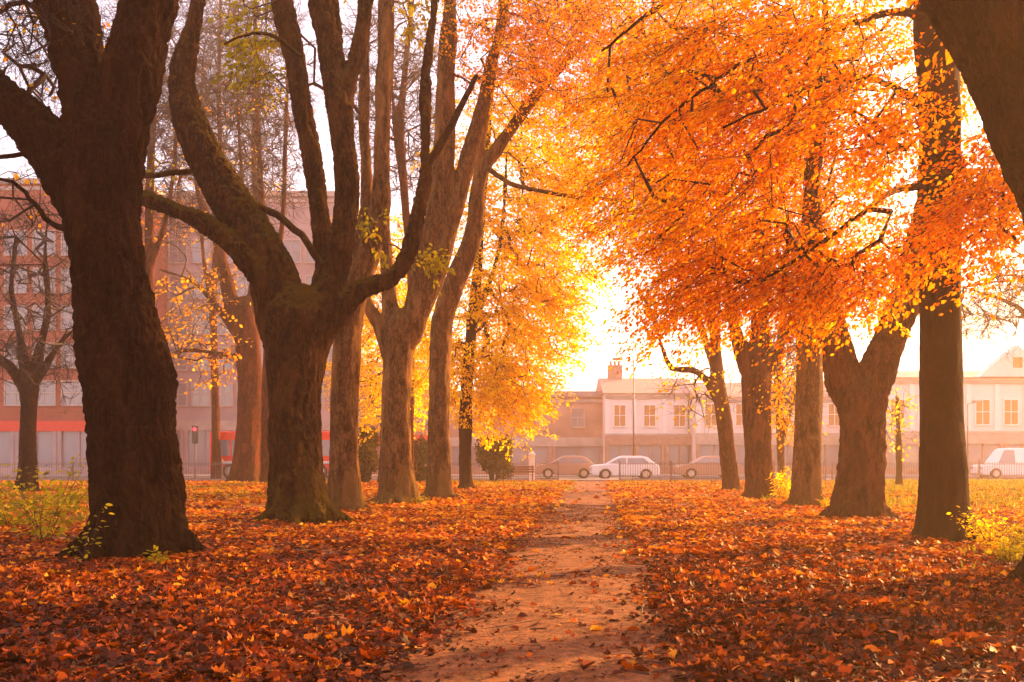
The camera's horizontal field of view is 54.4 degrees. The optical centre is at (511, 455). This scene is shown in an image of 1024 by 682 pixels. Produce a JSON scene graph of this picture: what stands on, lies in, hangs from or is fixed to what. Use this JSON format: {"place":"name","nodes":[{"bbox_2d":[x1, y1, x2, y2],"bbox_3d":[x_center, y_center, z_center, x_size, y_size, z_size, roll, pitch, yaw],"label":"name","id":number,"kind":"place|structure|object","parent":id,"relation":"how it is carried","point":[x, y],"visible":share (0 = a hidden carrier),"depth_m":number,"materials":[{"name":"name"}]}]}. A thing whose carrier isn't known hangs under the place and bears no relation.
{"place":"outdoors","nodes":[
{"label":"outdoors","id":0,"kind":"place"},
{"bbox_2d":[0,178,167,473],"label":"apartment block","id":1,"kind":"structure","parent":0,"point":[61,436],"depth_m":72.97,"materials":[{"name":"red brick"}]},
{"bbox_2d":[0,431,9,467],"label":"shop window","id":2,"kind":"structure","parent":1,"relation":"in","point":[4,435],"depth_m":72.95,"materials":[{"name":"grey glass"}]},
{"bbox_2d":[4,380,19,405],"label":"window","id":3,"kind":"structure","parent":1,"relation":"in","point":[11,399],"depth_m":72.97,"materials":[{"name":"glass"}]},
{"bbox_2d":[4,305,27,330],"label":"window","id":4,"kind":"structure","parent":1,"relation":"in","point":[9,326],"depth_m":72.97,"materials":[{"name":"glass"}]},
{"bbox_2d":[4,267,27,293],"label":"window","id":5,"kind":"structure","parent":1,"relation":"in","point":[21,290],"depth_m":72.97,"materials":[{"name":"glass"}]},
{"bbox_2d":[4,230,27,255],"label":"window","id":6,"kind":"structure","parent":1,"relation":"in","point":[6,253],"depth_m":72.97,"materials":[{"name":"glass"}]},
{"bbox_2d":[32,305,55,330],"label":"window","id":7,"kind":"structure","parent":1,"relation":"in","point":[34,307],"depth_m":72.97,"materials":[{"name":"glass"}]},
{"bbox_2d":[32,267,55,293],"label":"window","id":8,"kind":"structure","parent":1,"relation":"in","point":[35,268],"depth_m":72.97,"materials":[{"name":"glass"}]},
{"bbox_2d":[32,230,55,255],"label":"window","id":9,"kind":"structure","parent":1,"relation":"in","point":[35,234],"depth_m":72.97,"materials":[{"name":"glass"}]},
{"bbox_2d":[38,431,52,467],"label":"shop window","id":10,"kind":"structure","parent":1,"relation":"in","point":[45,438],"depth_m":72.95,"materials":[{"name":"grey glass"}]},
{"bbox_2d":[38,380,55,405],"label":"window","id":11,"kind":"structure","parent":1,"relation":"in","point":[50,399],"depth_m":72.97,"materials":[{"name":"glass"}]},
{"bbox_2d":[61,305,73,330],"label":"window","id":12,"kind":"structure","parent":1,"relation":"in","point":[67,317],"depth_m":72.97,"materials":[{"name":"glass"}]},
{"bbox_2d":[61,343,75,368],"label":"window","id":13,"kind":"structure","parent":1,"relation":"in","point":[73,359],"depth_m":72.97,"materials":[{"name":"glass"}]},
{"bbox_2d":[61,380,82,405],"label":"window","id":14,"kind":"structure","parent":1,"relation":"in","point":[77,400],"depth_m":72.97,"materials":[{"name":"glass"}]},
{"bbox_2d":[62,431,87,467],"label":"shop window","id":15,"kind":"structure","parent":1,"relation":"in","point":[69,439],"depth_m":72.95,"materials":[{"name":"grey glass"}]},
{"bbox_2d":[166,191,373,473],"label":"apartment block","id":16,"kind":"structure","parent":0,"point":[194,408],"depth_m":77.97,"materials":[{"name":"stone"}]},
{"bbox_2d":[168,311,187,334],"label":"window","id":17,"kind":"structure","parent":16,"relation":"in","point":[183,331],"depth_m":77.98,"materials":[{"name":"glass"}]},
{"bbox_2d":[168,275,187,298],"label":"window","id":18,"kind":"structure","parent":16,"relation":"in","point":[170,295],"depth_m":77.98,"materials":[{"name":"glass"}]},
{"bbox_2d":[168,239,187,263],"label":"window","id":19,"kind":"structure","parent":16,"relation":"in","point":[172,250],"depth_m":77.98,"materials":[{"name":"glass"}]},
{"bbox_2d":[169,347,187,370],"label":"window","id":20,"kind":"structure","parent":16,"relation":"in","point":[181,367],"depth_m":77.98,"materials":[{"name":"glass"}]},
{"bbox_2d":[175,382,187,406],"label":"window","id":21,"kind":"structure","parent":16,"relation":"in","point":[181,399],"depth_m":77.98,"materials":[{"name":"glass"}]},
{"bbox_2d":[191,275,206,298],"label":"window","id":22,"kind":"structure","parent":16,"relation":"in","point":[198,278],"depth_m":77.98,"materials":[{"name":"glass"}]},
{"bbox_2d":[191,382,209,406],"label":"window","id":23,"kind":"structure","parent":16,"relation":"in","point":[200,397],"depth_m":77.98,"materials":[{"name":"glass"}]},
{"bbox_2d":[191,347,209,370],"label":"window","id":24,"kind":"structure","parent":16,"relation":"in","point":[206,361],"depth_m":77.98,"materials":[{"name":"glass"}]},
{"bbox_2d":[191,311,209,334],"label":"window","id":25,"kind":"structure","parent":16,"relation":"in","point":[202,322],"depth_m":77.98,"materials":[{"name":"glass"}]},
{"bbox_2d":[191,239,209,263],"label":"window","id":26,"kind":"structure","parent":16,"relation":"in","point":[196,256],"depth_m":77.98,"materials":[{"name":"glass"}]},
{"bbox_2d":[189,430,220,466],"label":"shop window","id":27,"kind":"structure","parent":16,"relation":"in","point":[200,445],"depth_m":77.94,"materials":[{"name":"grey glass"}]},
{"bbox_2d":[219,382,232,406],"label":"window","id":28,"kind":"structure","parent":16,"relation":"in","point":[225,395],"depth_m":77.98,"materials":[{"name":"glass"}]},
{"bbox_2d":[237,275,248,296],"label":"window","id":29,"kind":"structure","parent":16,"relation":"in","point":[241,292],"depth_m":77.98,"materials":[{"name":"glass"}]},
{"bbox_2d":[283,239,300,263],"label":"window","id":30,"kind":"structure","parent":16,"relation":"in","point":[293,246],"depth_m":77.98,"materials":[{"name":"glass"}]},
{"bbox_2d":[360,363,454,472],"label":"brick house","id":31,"kind":"structure","parent":0,"point":[417,434],"depth_m":84.00,"materials":[{"name":"brick"}]},
{"bbox_2d":[0,479,1020,480],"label":"park pavement","id":32,"kind":"structure","parent":0,"point":[512,479],"depth_m":57.61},
{"bbox_2d":[192,426,197,478],"bbox_3d":[-18.769,-0.175,58.985,0.340,3.150,0.230,0,0,0],"label":"traffic light","id":33,"kind":"object","parent":32,"relation":"on","point":[194,434],"visible":1,"depth_m":58.91,"materials":[{"name":"metal"}]},
{"bbox_2d":[0,473,1023,681],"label":"ground","id":34,"kind":"structure","parent":0,"point":[983,671],"depth_m":9.48,"materials":[{"name":"soil"}]},
{"bbox_2d":[0,483,74,525],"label":"shrub","id":35,"kind":"object","parent":34,"relation":"on","point":[4,517],"visible":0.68,"depth_m":19.98,"materials":[{"name":"green plant"}]},
{"bbox_2d":[0,163,81,492],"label":"pollard tree","id":36,"kind":"object","parent":34,"relation":"on","point":[27,376],"visible":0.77,"depth_m":37.81,"materials":[{"name":"brown plant"}]},
{"bbox_2d":[0,454,89,540],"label":"shrub","id":37,"kind":"object","parent":34,"relation":"on","point":[48,532],"visible":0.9,"depth_m":16.46,"materials":[{"name":"green plant"}]},
{"bbox_2d":[42,503,113,560],"bbox_3d":[-5.631,1.048,13.111,0.934,0.861,0.457,0,0,0],"label":"seedling","id":38,"kind":"object","parent":34,"relation":"on","point":[44,528],"visible":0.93,"depth_m":13.04,"materials":[{"name":"green plant"}]},
{"bbox_2d":[0,0,223,561],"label":"plane tree","id":39,"kind":"object","parent":34,"relation":"on","point":[84,153],"visible":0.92,"depth_m":13.94,"materials":[{"name":"brown plant"}]},
{"bbox_2d":[0,459,227,480],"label":"iron railing","id":40,"kind":"object","parent":34,"relation":"on","point":[221,470],"visible":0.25,"depth_m":56.99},
{"bbox_2d":[142,545,170,563],"bbox_3d":[-4.666,1.331,13.034,0.375,0.349,0.401,0,0,-38],"label":"seedling","id":41,"kind":"object","parent":34,"relation":"on","point":[162,557],"visible":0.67,"depth_m":12.97,"materials":[{"name":"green plant"}]},
{"bbox_2d":[99,0,232,290],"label":"bare tree","id":42,"kind":"object","parent":34,"relation":"on","point":[152,248],"visible":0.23,"depth_m":45.86,"materials":[{"name":"red plant"}]},
{"bbox_2d":[141,92,292,481],"bbox_3d":[-16.221,-9.498,54.937,8.713,22.788,9.638,0,0,-14],"label":"plane tree","id":43,"kind":"object","parent":34,"relation":"on","point":[235,312],"visible":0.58,"depth_m":54.45,"materials":[{"name":"red plant"}]},
{"bbox_2d":[155,0,280,478],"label":"bare tree","id":44,"kind":"object","parent":34,"relation":"on","point":[215,438],"visible":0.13,"depth_m":61.79,"materials":[{"name":"red plant"}]},
{"bbox_2d":[183,0,330,482],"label":"bare tree","id":45,"kind":"object","parent":34,"relation":"on","point":[258,178],"visible":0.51,"depth_m":49.48,"materials":[{"name":"red plant"}]},
{"bbox_2d":[142,0,478,525],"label":"plane tree","id":46,"kind":"object","parent":34,"relation":"on","point":[299,324],"visible":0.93,"depth_m":21.36,"materials":[{"name":"brown plant"}]},
{"bbox_2d":[210,0,458,511],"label":"plane tree","id":47,"kind":"object","parent":34,"relation":"on","point":[344,487],"visible":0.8,"depth_m":25.35,"materials":[{"name":"brown plant"}]},
{"bbox_2d":[358,425,379,482],"bbox_3d":[-7.679,0.022,51.976,1.642,3.258,1.733,0,0,0],"label":"bush","id":48,"kind":"object","parent":34,"relation":"on","point":[367,457],"visible":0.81,"depth_m":51.61,"materials":[{"name":"green plant"}]},
{"bbox_2d":[321,213,457,481],"bbox_3d":[-6.124,-5.263,50.151,7.920,14.014,8.651,0,0,0],"label":"golden tree","id":49,"kind":"object","parent":34,"relation":"on","point":[368,381],"visible":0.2,"depth_m":48.84,"materials":[{"name":"yellow plant"}]},
{"bbox_2d":[323,0,474,474],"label":"bare tree","id":50,"kind":"object","parent":34,"relation":"on","point":[399,118],"visible":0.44,"depth_m":45.82,"materials":[{"name":"red plant"}]},
{"bbox_2d":[414,435,427,480],"bbox_3d":[-5.134,0.254,54.028,1.820,2.793,1.938,0,0,0],"label":"bush","id":51,"kind":"object","parent":34,"relation":"on","point":[420,454],"visible":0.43,"depth_m":53.72,"materials":[{"name":"green plant"}]},
{"bbox_2d":[325,460,558,480],"bbox_3d":[-5.458,0.890,57.000,16.282,1.320,0.090,0,0,0],"label":"iron railing","id":52,"kind":"object","parent":34,"relation":"on","point":[511,473],"visible":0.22,"depth_m":56.99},
{"bbox_2d":[474,433,514,481],"bbox_3d":[-0.953,0.139,54.085,2.260,2.761,2.545,0,0,0],"label":"bush","id":53,"kind":"object","parent":34,"relation":"on","point":[493,462],"visible":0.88,"depth_m":53.58,"materials":[{"name":"green plant"}]},
{"bbox_2d":[365,0,636,505],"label":"plane tree","id":54,"kind":"object","parent":34,"relation":"on","point":[399,331],"visible":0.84,"depth_m":29.71,"materials":[{"name":"brown plant"}]},
{"bbox_2d":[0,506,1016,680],"bbox_3d":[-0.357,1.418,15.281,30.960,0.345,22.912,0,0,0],"label":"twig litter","id":55,"kind":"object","parent":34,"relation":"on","point":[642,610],"visible":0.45,"depth_m":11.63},
{"bbox_2d":[0,556,1023,681],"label":"fallen leaves","id":56,"kind":"object","parent":34,"relation":"on","point":[19,672],"visible":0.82,"depth_m":8.60,"materials":[{"name":"plant"}]},
{"bbox_2d":[0,505,1023,567],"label":"fallen leaves","id":57,"kind":"object","parent":34,"relation":"on","point":[689,534],"visible":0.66,"depth_m":16.95,"materials":[{"name":"plant"}]},
{"bbox_2d":[0,479,1023,511],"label":"fallen leaves","id":58,"kind":"object","parent":34,"relation":"on","point":[508,495],"visible":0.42,"depth_m":33.76,"materials":[{"name":"plant"}]},
{"bbox_2d":[404,76,633,489],"bbox_3d":[0.425,-7.094,41.742,11.412,17.608,9.583,0,0,0],"label":"beech tree","id":59,"kind":"object","parent":34,"relation":"on","point":[505,390],"visible":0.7,"depth_m":40.51,"materials":[{"name":"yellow plant"}]},
{"bbox_2d":[505,465,534,480],"bbox_3d":[0.416,1.025,54.045,1.600,0.950,0.590,0,0,0],"label":"park bench","id":60,"kind":"object","parent":34,"relation":"on","point":[525,468],"visible":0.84,"depth_m":54.29,"materials":[{"name":"brown wood"}]},
{"bbox_2d":[449,391,602,472],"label":"brick house","id":61,"kind":"structure","parent":34,"relation":"on","point":[578,430],"depth_m":83.94,"materials":[{"name":"brick"}]},
{"bbox_2d":[453,446,480,465],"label":"shop window","id":62,"kind":"structure","parent":61,"relation":"in","point":[455,448],"depth_m":83.94,"materials":[{"name":"grey glass"}]},
{"bbox_2d":[508,446,548,465],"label":"shop window","id":63,"kind":"structure","parent":61,"relation":"in","point":[541,452],"depth_m":83.94,"materials":[{"name":"grey glass"}]},
{"bbox_2d":[571,408,584,427],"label":"window","id":64,"kind":"structure","parent":61,"relation":"in","point":[578,414],"depth_m":83.96,"materials":[{"name":"glass"}]},
{"bbox_2d":[556,446,599,464],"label":"shop window","id":65,"kind":"structure","parent":61,"relation":"in","point":[592,453],"depth_m":83.94,"materials":[{"name":"grey glass"}]},
{"bbox_2d":[420,0,681,498],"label":"plane tree","id":66,"kind":"object","parent":34,"relation":"on","point":[438,475],"visible":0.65,"depth_m":32.69,"materials":[{"name":"orange plant"}]},
{"bbox_2d":[583,0,721,481],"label":"bare tree","id":67,"kind":"object","parent":34,"relation":"on","point":[708,354],"visible":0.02,"depth_m":49.83,"materials":[{"name":"red plant"}]},
{"bbox_2d":[504,0,828,498],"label":"plane tree","id":68,"kind":"object","parent":34,"relation":"on","point":[757,390],"visible":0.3,"depth_m":33.56,"materials":[{"name":"orange plant"}]},
{"bbox_2d":[629,199,742,489],"bbox_3d":[6.967,-4.837,39.895,5.409,13.251,6.937,0,0,0],"label":"plane tree","id":69,"kind":"object","parent":34,"relation":"on","point":[714,383],"visible":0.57,"depth_m":39.76,"materials":[{"name":"orange plant"}]},
{"bbox_2d":[524,0,917,507],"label":"beech tree","id":70,"kind":"object","parent":34,"relation":"on","point":[806,483],"visible":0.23,"depth_m":26.86,"materials":[{"name":"orange plant"}]},
{"bbox_2d":[619,459,825,480],"bbox_3d":[12.052,0.890,57.000,11.886,1.320,0.090,0,0,0],"label":"iron railing","id":71,"kind":"object","parent":34,"relation":"on","point":[670,469],"visible":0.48,"depth_m":56.99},
{"bbox_2d":[530,0,1023,543],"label":"beech tree","id":72,"kind":"object","parent":34,"relation":"on","point":[952,194],"visible":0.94,"depth_m":14.14,"materials":[{"name":"orange plant"}]},
{"bbox_2d":[726,200,831,483],"bbox_3d":[12.694,-6.702,46.926,5.235,16.802,6.978,0,0,0],"label":"bare tree","id":73,"kind":"object","parent":34,"relation":"on","point":[781,460],"visible":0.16,"depth_m":46.85,"materials":[{"name":"red plant"}]},
{"bbox_2d":[766,466,791,499],"bbox_3d":[8.903,0.945,32.504,1.226,1.254,1.626,0,0,0],"label":"shrub","id":74,"kind":"object","parent":34,"relation":"on","point":[782,490],"visible":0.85,"depth_m":32.44,"materials":[{"name":"plant"}]},
{"bbox_2d":[723,0,992,519],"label":"plane tree","id":75,"kind":"object","parent":34,"relation":"on","point":[858,392],"visible":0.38,"depth_m":22.39,"materials":[{"name":"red plant"}]},
{"bbox_2d":[740,0,1023,582],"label":"plane tree","id":76,"kind":"object","parent":34,"relation":"on","point":[982,41],"visible":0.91,"depth_m":10.56,"materials":[{"name":"brown plant"}]},
{"bbox_2d":[886,384,919,485],"bbox_3d":[16.951,-1.030,44.404,2.559,5.450,3.579,0,0,0],"label":"golden tree","id":77,"kind":"object","parent":34,"relation":"on","point":[898,449],"visible":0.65,"depth_m":43.89,"materials":[{"name":"yellow plant"}]},
{"bbox_2d":[831,459,1021,479],"bbox_3d":[26.742,0.890,57.000,16.941,1.320,0.090,0,0,0],"label":"iron railing","id":78,"kind":"object","parent":34,"relation":"on","point":[978,469],"visible":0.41,"depth_m":56.99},
{"bbox_2d":[946,505,1021,545],"bbox_3d":[7.545,1.190,15.906,1.148,0.827,0.877,0,0,0],"label":"weed clump","id":79,"kind":"object","parent":34,"relation":"on","point":[985,539],"visible":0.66,"depth_m":15.85,"materials":[{"name":"plant"}]},
{"bbox_2d":[961,132,1023,368],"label":"bare tree","id":80,"kind":"object","parent":34,"relation":"on","point":[1008,306],"visible":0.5,"depth_m":39.67,"materials":[{"name":"plant"}]},
{"bbox_2d":[982,530,1023,562],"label":"weed clump","id":81,"kind":"object","parent":34,"relation":"on","point":[1004,552],"visible":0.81,"depth_m":13.40,"materials":[{"name":"yellow plant"}]},
{"bbox_2d":[987,514,1023,552],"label":"weed clump","id":82,"kind":"object","parent":34,"relation":"on","point":[1018,537],"visible":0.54,"depth_m":14.63,"materials":[{"name":"yellow plant"}]},
{"bbox_2d":[0,477,1023,570],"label":"grass","id":83,"kind":"structure","parent":0,"point":[1017,483],"depth_m":36.95,"materials":[{"name":"plant"}]},
{"bbox_2d":[0,474,1023,476],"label":"pavement","id":84,"kind":"structure","parent":0,"point":[455,475],"depth_m":68.01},
{"bbox_2d":[0,477,1023,478],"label":"road","id":85,"kind":"structure","parent":0,"point":[554,478],"depth_m":63.71,"materials":[{"name":"asphalt"}]},
{"bbox_2d":[209,431,329,477],"bbox_3d":[-14.813,-0.015,64.000,8.612,2.994,2.484,0,0,0],"label":"city bus","id":86,"kind":"object","parent":85,"relation":"on","point":[227,440],"visible":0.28,"depth_m":62.77,"materials":[{"name":"red metal"}]},
{"bbox_2d":[536,456,594,477],"bbox_3d":[3.435,0.761,64.500,4.012,1.446,1.744,0,0,0],"label":"parked car","id":87,"kind":"object","parent":85,"relation":"on","point":[579,466],"visible":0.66,"depth_m":63.64,"materials":[{"name":"brown metal"}]},
{"bbox_2d":[589,456,659,478],"bbox_3d":[6.967,0.761,62.000,4.212,1.446,1.744,0,0,0],"label":"parked car","id":88,"kind":"object","parent":85,"relation":"on","point":[607,470],"visible":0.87,"depth_m":61.14,"materials":[{"name":"white metal"}]},
{"bbox_2d":[673,456,741,477],"bbox_3d":[12.637,0.761,64.500,4.112,1.446,1.744,0,0,0],"label":"parked car","id":89,"kind":"object","parent":85,"relation":"on","point":[710,459],"visible":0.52,"depth_m":63.64,"materials":[{"name":"brown metal"}]},
{"bbox_2d":[971,448,1023,478],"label":"parked van","id":90,"kind":"object","parent":85,"relation":"on","point":[1007,455],"visible":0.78,"depth_m":63.23,"materials":[{"name":"metal"}]},
{"bbox_2d":[0,0,1023,390],"label":"sky","id":91,"kind":"structure","parent":0,"point":[909,360],"materials":[{"name":"white"}]},
{"bbox_2d":[378,481,690,681],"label":"path","id":92,"kind":"structure","parent":0,"point":[572,650],"depth_m":8.82,"materials":[{"name":"soil"}]},
{"bbox_2d":[390,503,680,681],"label":"leaf debris","id":93,"kind":"object","parent":92,"relation":"on","point":[529,562],"visible":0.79,"depth_m":11.92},
{"bbox_2d":[596,361,691,473],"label":"white house","id":94,"kind":"structure","parent":0,"point":[664,437],"depth_m":81.97,"materials":[{"name":"paint"}]},
{"bbox_2d":[613,404,626,426],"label":"window","id":95,"kind":"structure","parent":94,"relation":"in","point":[619,410],"depth_m":81.98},
{"bbox_2d":[609,445,630,460],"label":"shop window","id":96,"kind":"structure","parent":94,"relation":"in","point":[613,449],"depth_m":81.94,"materials":[{"name":"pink glass"}]},
{"bbox_2d":[643,404,655,426],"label":"window","id":97,"kind":"structure","parent":94,"relation":"in","point":[647,415],"depth_m":81.98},
{"bbox_2d":[639,445,660,465],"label":"shop window","id":98,"kind":"structure","parent":94,"relation":"in","point":[643,449],"depth_m":81.94,"materials":[{"name":"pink glass"}]},
{"bbox_2d":[673,404,685,426],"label":"window","id":99,"kind":"structure","parent":94,"relation":"in","point":[677,422],"depth_m":81.98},
{"bbox_2d":[669,445,690,465],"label":"shop window","id":100,"kind":"structure","parent":94,"relation":"in","point":[673,449],"depth_m":81.94,"materials":[{"name":"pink glass"}]},
{"bbox_2d":[684,383,839,473],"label":"white house","id":101,"kind":"structure","parent":0,"point":[704,443],"depth_m":79.94,"materials":[{"name":"paint"}]},
{"bbox_2d":[700,445,718,456],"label":"shop window","id":102,"kind":"structure","parent":101,"relation":"in","point":[705,450],"depth_m":79.94,"materials":[{"name":"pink glass"}]},
{"bbox_2d":[704,403,716,426],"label":"window","id":103,"kind":"structure","parent":101,"relation":"in","point":[713,421],"depth_m":79.98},
{"bbox_2d":[735,403,742,426],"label":"window","id":104,"kind":"structure","parent":101,"relation":"in","point":[738,414],"depth_m":79.98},
{"bbox_2d":[774,445,792,465],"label":"shop window","id":105,"kind":"structure","parent":101,"relation":"in","point":[775,446],"depth_m":79.94,"materials":[{"name":"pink glass"}]},
{"bbox_2d":[821,445,838,465],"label":"shop window","id":106,"kind":"structure","parent":101,"relation":"in","point":[832,451],"depth_m":79.94,"materials":[{"name":"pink glass"}]},
{"bbox_2d":[827,403,839,426],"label":"window","id":107,"kind":"structure","parent":101,"relation":"in","point":[832,415],"depth_m":79.98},
{"bbox_2d":[885,345,1023,473],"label":"white house","id":108,"kind":"structure","parent":0,"point":[996,418],"depth_m":73.94,"materials":[{"name":"paint"}]},
{"bbox_2d":[889,399,905,425],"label":"window","id":109,"kind":"structure","parent":108,"relation":"in","point":[902,408],"depth_m":73.97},
{"bbox_2d":[889,444,918,466],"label":"shop window","id":110,"kind":"structure","parent":108,"relation":"in","point":[914,448],"depth_m":73.93,"materials":[{"name":"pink glass"}]},
{"bbox_2d":[974,399,990,425],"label":"window","id":111,"kind":"structure","parent":108,"relation":"in","point":[982,410],"depth_m":73.97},
{"bbox_2d":[968,444,998,466],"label":"shop window","id":112,"kind":"structure","parent":108,"relation":"in","point":[975,450],"depth_m":73.93,"materials":[{"name":"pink glass"}]},
{"bbox_2d":[1003,399,1018,425],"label":"window","id":113,"kind":"structure","parent":108,"relation":"in","point":[1010,406],"depth_m":73.97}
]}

